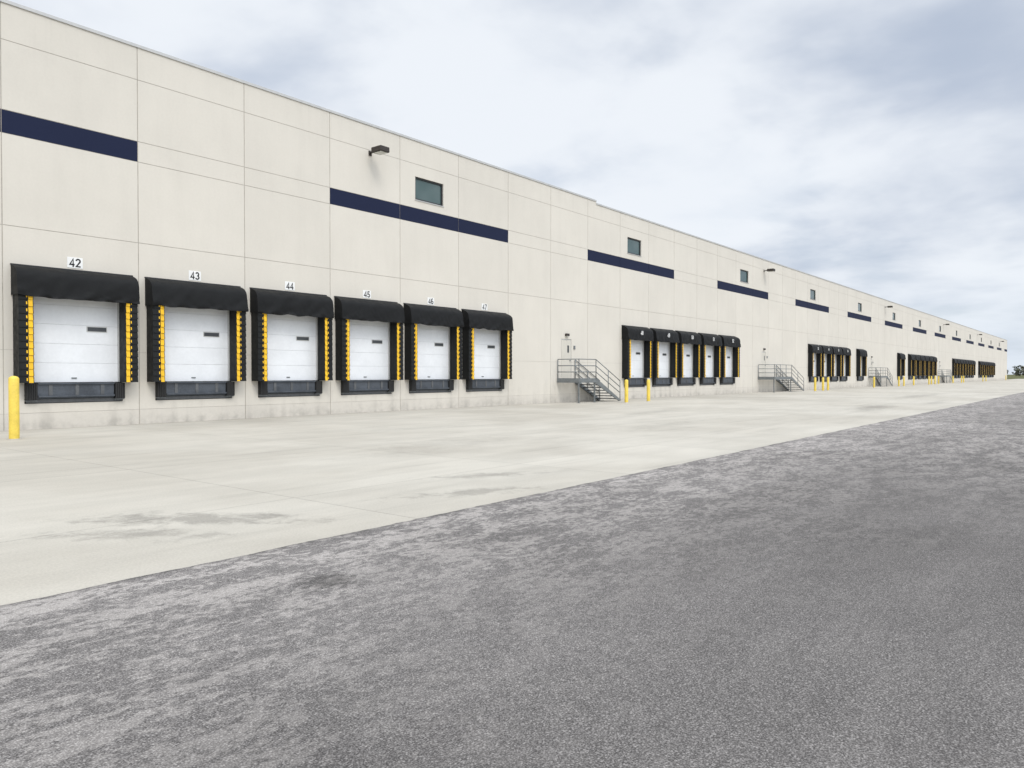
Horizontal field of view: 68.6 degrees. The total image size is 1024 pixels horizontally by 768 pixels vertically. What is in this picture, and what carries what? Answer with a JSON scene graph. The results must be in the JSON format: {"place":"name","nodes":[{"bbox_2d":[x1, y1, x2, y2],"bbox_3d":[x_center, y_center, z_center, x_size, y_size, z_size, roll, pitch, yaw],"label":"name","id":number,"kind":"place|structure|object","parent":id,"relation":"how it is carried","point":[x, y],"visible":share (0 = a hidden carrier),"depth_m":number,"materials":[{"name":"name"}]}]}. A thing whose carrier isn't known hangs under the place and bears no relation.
{"place":"outdoors","nodes":[
{"label":"outdoors","id":0,"kind":"place"},
{"bbox_2d":[35,376,814,382],"bbox_3d":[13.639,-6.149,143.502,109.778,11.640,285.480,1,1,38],"label":"dock levelers","id":1,"kind":"structure","parent":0,"point":[293,380],"depth_m":138.78,"materials":[{"name":"black metal"}]},
{"bbox_2d":[0,392,1023,767],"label":"asphalt yard","id":2,"kind":"structure","parent":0,"point":[848,598],"depth_m":4.47,"materials":[{"name":"grey asphalt"}]},
{"bbox_2d":[0,379,1023,605],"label":"concrete apron","id":3,"kind":"object","parent":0,"point":[83,507],"visible":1,"depth_m":12.89,"materials":[{"name":"beige concrete"}]},
{"bbox_2d":[6,376,21,439],"bbox_3d":[-11.849,0.561,17.867,0.320,1.510,0.320,1,1,38],"label":"bollard","id":4,"kind":"object","parent":3,"relation":"on","point":[13,408],"visible":1,"depth_m":17.78,"materials":[{"name":"yellow metal"}]},
{"bbox_2d":[0,2,1006,430],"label":"wall panels","id":5,"kind":"object","parent":3,"relation":"on","point":[54,188],"visible":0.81,"depth_m":29.21,"materials":[{"name":"beige concrete"}]},
{"bbox_2d":[24,382,124,403],"bbox_3d":[-12.734,0.247,21.915,0.370,0.583,2.664,1,1,38],"label":"dock leveler","id":6,"kind":"object","parent":5,"relation":"attached to","point":[63,392],"visible":1,"depth_m":21.79,"materials":[{"name":"metal"}]},
{"bbox_2d":[10,263,139,382],"bbox_3d":[-12.522,-1.683,21.721,0.552,3.282,3.300,1,1,38],"label":"dock shelter","id":7,"kind":"object","parent":5,"relation":"attached to","point":[29,283],"visible":1,"depth_m":21.33,"materials":[{"name":"black fabric"}]},
{"bbox_2d":[67,257,82,268],"bbox_3d":[-12.717,-3.526,21.852,0.011,0.310,0.420,1,1,38],"label":"number plate","id":8,"kind":"object","parent":5,"relation":"attached to","point":[69,259],"visible":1,"depth_m":21.84,"materials":[{"name":"white plastic"}]},
{"bbox_2d":[69,258,80,267],"bbox_3d":[-12.715,-3.534,21.841,0.001,0.269,0.327,1,1,38],"label":"dock number","id":9,"kind":"object","parent":5,"relation":"attached to","point":[73,264],"visible":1,"depth_m":21.88,"materials":[{"name":"black paint"}]},
{"bbox_2d":[33,297,119,382],"bbox_3d":[-12.820,-1.444,21.962,0.150,2.782,2.640,1,1,38],"label":"dock door","id":10,"kind":"structure","parent":5,"relation":"attached to","point":[76,340],"depth_m":22.00,"materials":[{"name":"white paint"}]},
{"bbox_2d":[190,272,198,279],"bbox_3d":[-10.436,-3.571,24.705,0.001,0.271,0.327,1,1,38],"label":"dock number","id":11,"kind":"object","parent":5,"relation":"attached to","point":[193,277],"visible":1,"depth_m":24.71,"materials":[{"name":"black paint"}]},
{"bbox_2d":[155,381,234,399],"bbox_3d":[-10.456,0.209,24.779,0.370,0.583,2.664,1,1,38],"label":"dock leveler","id":12,"kind":"object","parent":5,"relation":"attached to","point":[193,390],"visible":0.99,"depth_m":24.67,"materials":[{"name":"metal"}]},
{"bbox_2d":[189,270,200,280],"bbox_3d":[-10.439,-3.564,24.716,0.011,0.310,0.420,1,1,38],"label":"number plate","id":13,"kind":"object","parent":5,"relation":"attached to","point":[191,272],"visible":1,"depth_m":24.73,"materials":[{"name":"white plastic"}]},
{"bbox_2d":[144,277,248,381],"bbox_3d":[-10.235,-1.722,24.579,0.573,3.280,3.300,1,1,38],"label":"dock shelter","id":14,"kind":"object","parent":5,"relation":"attached to","point":[161,294],"visible":1,"depth_m":24.16,"materials":[{"name":"black fabric"}]},
{"bbox_2d":[164,306,229,380],"bbox_3d":[-10.542,-1.481,24.826,0.150,2.782,2.640,1,1,38],"label":"dock door","id":15,"kind":"structure","parent":5,"relation":"attached to","point":[197,344],"depth_m":24.93,"materials":[{"name":"white paint"}]},
{"bbox_2d":[258,380,321,396],"bbox_3d":[-8.177,0.172,27.643,0.370,0.583,2.664,1,1,38],"label":"dock leveler","id":16,"kind":"object","parent":5,"relation":"attached to","point":[286,388],"visible":1,"depth_m":27.51,"materials":[{"name":"metal"}]},
{"bbox_2d":[285,281,294,290],"bbox_3d":[-8.160,-3.601,27.581,0.011,0.310,0.420,1,1,38],"label":"number plate","id":17,"kind":"object","parent":5,"relation":"attached to","point":[287,282],"visible":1,"depth_m":27.57,"materials":[{"name":"white plastic"}]},
{"bbox_2d":[250,287,333,380],"bbox_3d":[-7.968,-1.757,27.452,0.543,3.285,3.300,1,1,38],"label":"dock shelter","id":18,"kind":"object","parent":5,"relation":"attached to","point":[264,303],"visible":1,"depth_m":27.02,"materials":[{"name":"black fabric"}]},
{"bbox_2d":[267,314,317,380],"bbox_3d":[-8.263,-1.519,27.690,0.150,2.782,2.640,1,1,38],"label":"dock door","id":19,"kind":"structure","parent":5,"relation":"attached to","point":[292,347],"depth_m":27.83,"materials":[{"name":"white paint"}]},
{"bbox_2d":[363,290,370,297],"bbox_3d":[-5.882,-3.639,30.445,0.011,0.310,0.420,1,1,38],"label":"number plate","id":20,"kind":"object","parent":5,"relation":"attached to","point":[364,291],"visible":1,"depth_m":30.42,"materials":[{"name":"white plastic"}]},
{"bbox_2d":[341,380,393,394],"bbox_3d":[-5.899,0.134,30.508,0.370,0.583,2.664,1,1,38],"label":"dock leveler","id":21,"kind":"object","parent":5,"relation":"attached to","point":[356,387],"visible":1,"depth_m":30.38,"materials":[{"name":"metal"}]},
{"bbox_2d":[334,296,404,379],"bbox_3d":[-5.675,-1.796,30.305,0.581,3.282,3.300,1,1,38],"label":"dock shelter","id":22,"kind":"object","parent":5,"relation":"attached to","point":[347,310],"visible":1,"depth_m":29.84,"materials":[{"name":"black fabric"}]},
{"bbox_2d":[349,320,389,379],"bbox_3d":[-5.985,-1.556,30.554,0.150,2.782,2.640,1,1,38],"label":"dock door","id":23,"kind":"structure","parent":5,"relation":"attached to","point":[369,350],"depth_m":30.75,"materials":[{"name":"white paint"}]},
{"bbox_2d":[369,145,388,155],"bbox_3d":[-5.413,-9.379,30.230,0.919,0.235,0.480,1,1,38],"label":"wall light","id":24,"kind":"object","parent":5,"relation":"attached to","point":[380,149],"visible":1,"depth_m":30.00,"materials":[{"name":"metal"}]},
{"bbox_2d":[415,177,443,206],"bbox_3d":[-3.690,-8.488,33.244,0.180,1.035,1.797,1,1,38],"label":"window","id":25,"kind":"structure","parent":5,"relation":"attached to","point":[428,192],"depth_m":33.29,"materials":[{"name":"teal glass"}]},
{"bbox_2d":[427,297,433,304],"bbox_3d":[-3.603,-3.676,33.309,0.011,0.310,0.420,1,1,38],"label":"number plate","id":26,"kind":"object","parent":5,"relation":"attached to","point":[428,298],"visible":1,"depth_m":33.29,"materials":[{"name":"white plastic"}]},
{"bbox_2d":[409,379,453,392],"bbox_3d":[-3.620,0.097,33.372,0.370,0.583,2.664,1,1,38],"label":"dock leveler","id":27,"kind":"object","parent":5,"relation":"attached to","point":[431,386],"visible":0.99,"depth_m":33.26,"materials":[{"name":"metal"}]},
{"bbox_2d":[403,303,463,379],"bbox_3d":[-3.400,-1.832,33.171,0.573,3.284,3.300,1,1,38],"label":"dock shelter","id":28,"kind":"object","parent":5,"relation":"attached to","point":[428,315],"visible":0.99,"depth_m":32.74,"materials":[{"name":"black fabric"}]},
{"bbox_2d":[417,324,449,379],"bbox_3d":[-3.706,-1.594,33.418,0.150,2.782,2.640,1,1,38],"label":"dock door","id":29,"kind":"structure","parent":5,"relation":"attached to","point":[433,353],"depth_m":33.65,"materials":[{"name":"white paint"}]},
{"bbox_2d":[466,379,503,391],"bbox_3d":[-1.342,0.059,36.236,0.370,0.583,2.664,1,1,38],"label":"dock leveler","id":30,"kind":"object","parent":5,"relation":"attached to","point":[472,385],"visible":1,"depth_m":36.09,"materials":[{"name":"metal"}]},
{"bbox_2d":[461,309,513,378],"bbox_3d":[-1.125,-1.870,36.038,0.564,3.284,3.300,1,1,38],"label":"dock shelter","id":31,"kind":"object","parent":5,"relation":"attached to","point":[488,320],"visible":1,"depth_m":35.58,"materials":[{"name":"black fabric"}]},
{"bbox_2d":[474,328,500,378],"bbox_3d":[-1.428,-1.631,36.282,0.150,2.782,2.640,1,1,38],"label":"dock door","id":32,"kind":"structure","parent":5,"relation":"attached to","point":[487,354],"depth_m":36.56,"materials":[{"name":"white paint"}]},
{"bbox_2d":[0,0,1005,339],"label":"roof coping","id":33,"kind":"object","parent":5,"relation":"on","point":[590,200],"visible":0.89,"depth_m":28.84,"materials":[{"name":"metal"}]},
{"bbox_2d":[0,9,1005,430],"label":"panel joints","id":34,"kind":"object","parent":5,"relation":"attached to","point":[276,261],"visible":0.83,"depth_m":26.13,"materials":[{"name":"grey concrete"}]},
{"bbox_2d":[561,339,570,377],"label":"service door","id":35,"kind":"structure","parent":5,"relation":"attached to","point":[565,352],"depth_m":41.65,"materials":[{"name":"paint"}]},
{"bbox_2d":[627,237,641,256],"bbox_3d":[7.702,-8.676,47.565,0.180,1.035,1.797,1,1,38],"label":"window","id":36,"kind":"structure","parent":5,"relation":"attached to","point":[633,246],"depth_m":47.64,"materials":[{"name":"teal glass"}]},
{"bbox_2d":[624,378,646,386],"bbox_3d":[7.772,-0.091,47.692,0.370,0.583,2.664,1,1,38],"label":"dock leveler","id":37,"kind":"object","parent":5,"relation":"attached to","point":[637,382],"visible":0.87,"depth_m":47.70,"materials":[{"name":"metal"}]},
{"bbox_2d":[631,340,643,377],"bbox_3d":[7.686,-1.781,47.739,0.150,2.782,2.640,1,1,38],"label":"dock door","id":38,"kind":"structure","parent":5,"relation":"attached to","point":[637,358],"depth_m":48.20,"materials":[{"name":"white paint"}]},
{"bbox_2d":[622,325,653,377],"bbox_3d":[7.984,-2.021,47.498,0.552,3.282,3.300,1,1,38],"label":"dock shelter","id":39,"kind":"object","parent":5,"relation":"attached to","point":[629,333],"visible":1,"depth_m":46.98,"materials":[{"name":"black fabric"}]},
{"bbox_2d":[652,378,672,386],"bbox_3d":[10.050,-0.128,50.556,0.370,0.583,2.664,1,1,38],"label":"dock leveler","id":40,"kind":"object","parent":5,"relation":"attached to","point":[656,382],"visible":0.99,"depth_m":50.44,"materials":[{"name":"metal"}]},
{"bbox_2d":[659,342,669,377],"bbox_3d":[9.964,-1.819,50.603,0.150,2.782,2.640,1,1,38],"label":"dock door","id":41,"kind":"structure","parent":5,"relation":"attached to","point":[664,359],"depth_m":51.12,"materials":[{"name":"white paint"}]},
{"bbox_2d":[650,328,679,377],"bbox_3d":[10.271,-2.059,50.356,0.573,3.280,3.300,1,1,38],"label":"dock shelter","id":42,"kind":"object","parent":5,"relation":"attached to","point":[660,335],"visible":0.99,"depth_m":50.29,"materials":[{"name":"black fabric"}]},
{"bbox_2d":[677,378,695,385],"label":"dock leveler","id":43,"kind":"object","parent":5,"relation":"attached to","point":[686,381],"visible":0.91,"depth_m":53.31,"materials":[{"name":"metal"}]},
{"bbox_2d":[683,344,692,376],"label":"dock door","id":44,"kind":"structure","parent":5,"relation":"attached to","point":[688,361],"depth_m":54.02,"materials":[{"name":"white paint"}]},
{"bbox_2d":[675,330,701,377],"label":"dock shelter","id":45,"kind":"object","parent":5,"relation":"attached to","point":[685,337],"visible":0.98,"depth_m":53.31,"materials":[{"name":"black fabric"}]},
{"bbox_2d":[699,377,715,384],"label":"dock leveler","id":46,"kind":"object","parent":5,"relation":"attached to","point":[707,380],"visible":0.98,"depth_m":56.12,"materials":[{"name":"metal"}]},
{"bbox_2d":[705,345,713,376],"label":"dock door","id":47,"kind":"structure","parent":5,"relation":"attached to","point":[709,359],"depth_m":56.89,"materials":[{"name":"white paint"}]},
{"bbox_2d":[698,333,721,376],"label":"dock shelter","id":48,"kind":"object","parent":5,"relation":"attached to","point":[707,339],"visible":0.98,"depth_m":56.12,"materials":[{"name":"black fabric"}]},
{"bbox_2d":[720,377,734,384],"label":"dock leveler","id":49,"kind":"object","parent":5,"relation":"attached to","point":[727,380],"visible":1,"depth_m":59.05,"materials":[{"name":"metal"}]},
{"bbox_2d":[725,346,732,376],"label":"dock door","id":50,"kind":"structure","parent":5,"relation":"attached to","point":[729,362],"depth_m":59.86,"materials":[{"name":"white paint"}]},
{"bbox_2d":[719,335,740,376],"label":"dock shelter","id":51,"kind":"object","parent":5,"relation":"attached to","point":[728,342],"visible":0.98,"depth_m":59.08,"materials":[{"name":"black fabric"}]},
{"bbox_2d":[740,269,748,283],"bbox_3d":[19.094,-8.863,61.885,0.180,1.035,1.797,1,1,38],"label":"window","id":52,"kind":"structure","parent":5,"relation":"attached to","point":[744,276],"depth_m":61.96,"materials":[{"name":"teal glass"}]},
{"bbox_2d":[762,352,765,376],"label":"service door","id":53,"kind":"structure","parent":5,"relation":"attached to","point":[763,361],"depth_m":65.46,"materials":[{"name":"paint"}]},
{"bbox_2d":[810,289,815,300],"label":"window","id":54,"kind":"structure","parent":5,"relation":"attached to","point":[812,294],"depth_m":76.36,"materials":[{"name":"teal glass"}]},
{"bbox_2d":[809,377,817,381],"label":"dock leveler","id":55,"kind":"object","parent":5,"relation":"attached to","point":[811,379],"visible":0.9,"depth_m":75.97,"materials":[{"name":"metal"}]},
{"bbox_2d":[813,353,815,375],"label":"dock door","id":56,"kind":"structure","parent":5,"relation":"attached to","point":[814,365],"depth_m":77.13,"materials":[{"name":"white paint"}]},
{"bbox_2d":[808,344,822,376],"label":"dock shelter","id":57,"kind":"object","parent":5,"relation":"attached to","point":[813,349],"visible":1,"depth_m":75.27,"materials":[{"name":"black fabric"}]},
{"bbox_2d":[820,376,827,381],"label":"dock leveler","id":58,"kind":"object","parent":5,"relation":"attached to","point":[825,378],"visible":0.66,"depth_m":79.12,"materials":[{"name":"metal"}]},
{"bbox_2d":[824,354,826,375],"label":"dock door","id":59,"kind":"structure","parent":5,"relation":"attached to","point":[825,364],"depth_m":80.12,"materials":[{"name":"white paint"}]},
{"bbox_2d":[820,345,832,375],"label":"dock shelter","id":60,"kind":"object","parent":5,"relation":"attached to","point":[829,352],"visible":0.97,"depth_m":79.80,"materials":[{"name":"black fabric"}]},
{"bbox_2d":[830,376,837,381],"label":"dock leveler","id":61,"kind":"object","parent":5,"relation":"attached to","point":[833,378],"visible":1,"depth_m":81.81,"materials":[{"name":"metal"}]},
{"bbox_2d":[834,354,836,375],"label":"dock door","id":62,"kind":"structure","parent":5,"relation":"attached to","point":[835,360],"depth_m":83.02,"materials":[{"name":"white paint"}]},
{"bbox_2d":[830,346,842,375],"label":"dock shelter","id":63,"kind":"object","parent":5,"relation":"attached to","point":[837,351],"visible":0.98,"depth_m":82.64,"materials":[{"name":"black fabric"}]},
{"bbox_2d":[839,376,847,381],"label":"dock leveler","id":64,"kind":"object","parent":5,"relation":"attached to","point":[843,378],"visible":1,"depth_m":84.79,"materials":[{"name":"metal"}]},
{"bbox_2d":[844,355,845,375],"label":"dock door","id":65,"kind":"structure","parent":5,"relation":"attached to","point":[844,365],"depth_m":85.90,"materials":[{"name":"white paint"}]},
{"bbox_2d":[840,347,850,375],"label":"dock shelter","id":66,"kind":"object","parent":5,"relation":"attached to","point":[846,351],"visible":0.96,"depth_m":85.60,"materials":[{"name":"black fabric"}]},
{"bbox_2d":[857,376,863,380],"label":"dock leveler","id":67,"kind":"object","parent":5,"relation":"attached to","point":[860,378],"visible":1,"depth_m":90.55,"materials":[{"name":"metal"}]},
{"bbox_2d":[856,349,867,375],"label":"dock shelter","id":68,"kind":"object","parent":5,"relation":"attached to","point":[862,353],"visible":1,"depth_m":89.55,"materials":[{"name":"black fabric"}]},
{"bbox_2d":[870,359,871,375],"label":"service door","id":69,"kind":"structure","parent":5,"relation":"attached to","point":[870,366],"depth_m":94.98,"materials":[{"name":"paint"}]},
{"bbox_2d":[897,353,905,375],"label":"dock shelter","id":70,"kind":"object","parent":5,"relation":"attached to","point":[901,357],"visible":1,"depth_m":106.59,"materials":[{"name":"black fabric"}]},
{"bbox_2d":[908,354,915,375],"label":"dock shelter","id":71,"kind":"object","parent":5,"relation":"attached to","point":[911,360],"visible":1,"depth_m":112.27,"materials":[{"name":"black fabric"}]},
{"bbox_2d":[913,354,920,375],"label":"dock shelter","id":72,"kind":"object","parent":5,"relation":"attached to","point":[918,359],"visible":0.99,"depth_m":117.10,"materials":[{"name":"black fabric"}]},
{"bbox_2d":[919,355,925,375],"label":"dock shelter","id":73,"kind":"object","parent":5,"relation":"attached to","point":[922,366],"visible":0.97,"depth_m":120.03,"materials":[{"name":"black fabric"}]},
{"bbox_2d":[922,355,928,375],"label":"dock shelter","id":74,"kind":"object","parent":5,"relation":"attached to","point":[927,365],"visible":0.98,"depth_m":122.82,"materials":[{"name":"black fabric"}]},
{"bbox_2d":[928,356,933,375],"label":"dock shelter","id":75,"kind":"object","parent":5,"relation":"attached to","point":[931,360],"visible":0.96,"depth_m":125.70,"materials":[{"name":"black fabric"}]},
{"bbox_2d":[931,356,937,375],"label":"dock shelter","id":76,"kind":"object","parent":5,"relation":"attached to","point":[935,361],"visible":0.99,"depth_m":128.56,"materials":[{"name":"black fabric"}]},
{"bbox_2d":[952,358,957,374],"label":"dock shelter","id":77,"kind":"object","parent":5,"relation":"attached to","point":[954,366],"visible":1,"depth_m":143.74,"materials":[{"name":"black fabric"}]},
{"bbox_2d":[957,359,960,374],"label":"dock shelter","id":78,"kind":"object","parent":5,"relation":"attached to","point":[958,367],"visible":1,"depth_m":148.63,"materials":[{"name":"black fabric"}]},
{"bbox_2d":[959,359,963,374],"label":"dock shelter","id":79,"kind":"object","parent":5,"relation":"attached to","point":[961,367],"visible":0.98,"depth_m":151.34,"materials":[{"name":"black fabric"}]},
{"bbox_2d":[962,359,965,374],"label":"dock shelter","id":80,"kind":"object","parent":5,"relation":"attached to","point":[964,367],"visible":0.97,"depth_m":154.36,"materials":[{"name":"black fabric"}]},
{"bbox_2d":[966,360,968,374],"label":"dock shelter","id":81,"kind":"object","parent":5,"relation":"attached to","point":[967,362],"visible":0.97,"depth_m":157.26,"materials":[{"name":"black fabric"}]},
{"bbox_2d":[968,360,970,374],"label":"dock shelter","id":82,"kind":"object","parent":5,"relation":"attached to","point":[969,368],"visible":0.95,"depth_m":160.06,"materials":[{"name":"black fabric"}]},
{"bbox_2d":[970,360,973,374],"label":"dock shelter","id":83,"kind":"object","parent":5,"relation":"attached to","point":[972,363],"visible":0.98,"depth_m":162.99,"materials":[{"name":"black fabric"}]},
{"bbox_2d":[972,360,975,374],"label":"dock shelter","id":84,"kind":"object","parent":5,"relation":"attached to","point":[974,368],"visible":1,"depth_m":165.82,"materials":[{"name":"black fabric"}]},
{"bbox_2d":[978,361,982,374],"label":"dock shelter","id":85,"kind":"object","parent":5,"relation":"attached to","point":[980,363],"visible":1,"depth_m":172.38,"materials":[{"name":"black fabric"}]},
{"bbox_2d":[557,359,620,402],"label":"metal staircase","id":86,"kind":"structure","parent":3,"relation":"on","point":[581,380],"depth_m":41.83,"materials":[{"name":"metal"}]},
{"bbox_2d":[624,379,628,402],"bbox_3d":[6.234,0.385,40.922,0.300,1.260,0.300,1,1,38],"label":"bollard","id":87,"kind":"object","parent":3,"relation":"on","point":[626,390],"visible":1,"depth_m":40.83,"materials":[{"name":"yellow metal"}]},
{"bbox_2d":[647,379,649,400],"bbox_3d":[7.791,0.359,42.878,0.300,1.260,0.300,1,1,38],"label":"bollard","id":88,"kind":"object","parent":3,"relation":"on","point":[648,389],"visible":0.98,"depth_m":42.79,"materials":[{"name":"yellow metal"}]},
{"bbox_2d":[758,364,803,391],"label":"metal staircase","id":89,"kind":"structure","parent":3,"relation":"on","point":[779,379],"depth_m":66.91,"materials":[{"name":"metal"}]},
{"bbox_2d":[868,367,892,386],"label":"metal staircase","id":90,"kind":"structure","parent":3,"relation":"on","point":[880,377],"depth_m":95.33,"materials":[{"name":"metal"}]},
{"bbox_2d":[938,369,952,382],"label":"metal staircase","id":91,"kind":"structure","parent":3,"relation":"on","point":[945,376],"depth_m":131.53,"materials":[{"name":"metal"}]},
{"bbox_2d":[9,0,1023,374],"label":"sky","id":92,"kind":"structure","parent":0,"point":[873,147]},
{"bbox_2d":[1007,375,1023,378],"bbox_3d":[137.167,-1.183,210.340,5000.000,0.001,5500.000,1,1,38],"label":"ground","id":93,"kind":"structure","parent":0,"point":[1014,377],"depth_m":354.10,"materials":[{"name":"green plant"}]},
{"bbox_2d":[1007,365,1023,375],"bbox_3d":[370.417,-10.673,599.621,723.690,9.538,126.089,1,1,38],"label":"treeline","id":94,"kind":"object","parent":93,"relation":"on","point":[1018,371],"visible":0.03,"depth_m":575.52,"materials":[{"name":"green plant"}]}
]}

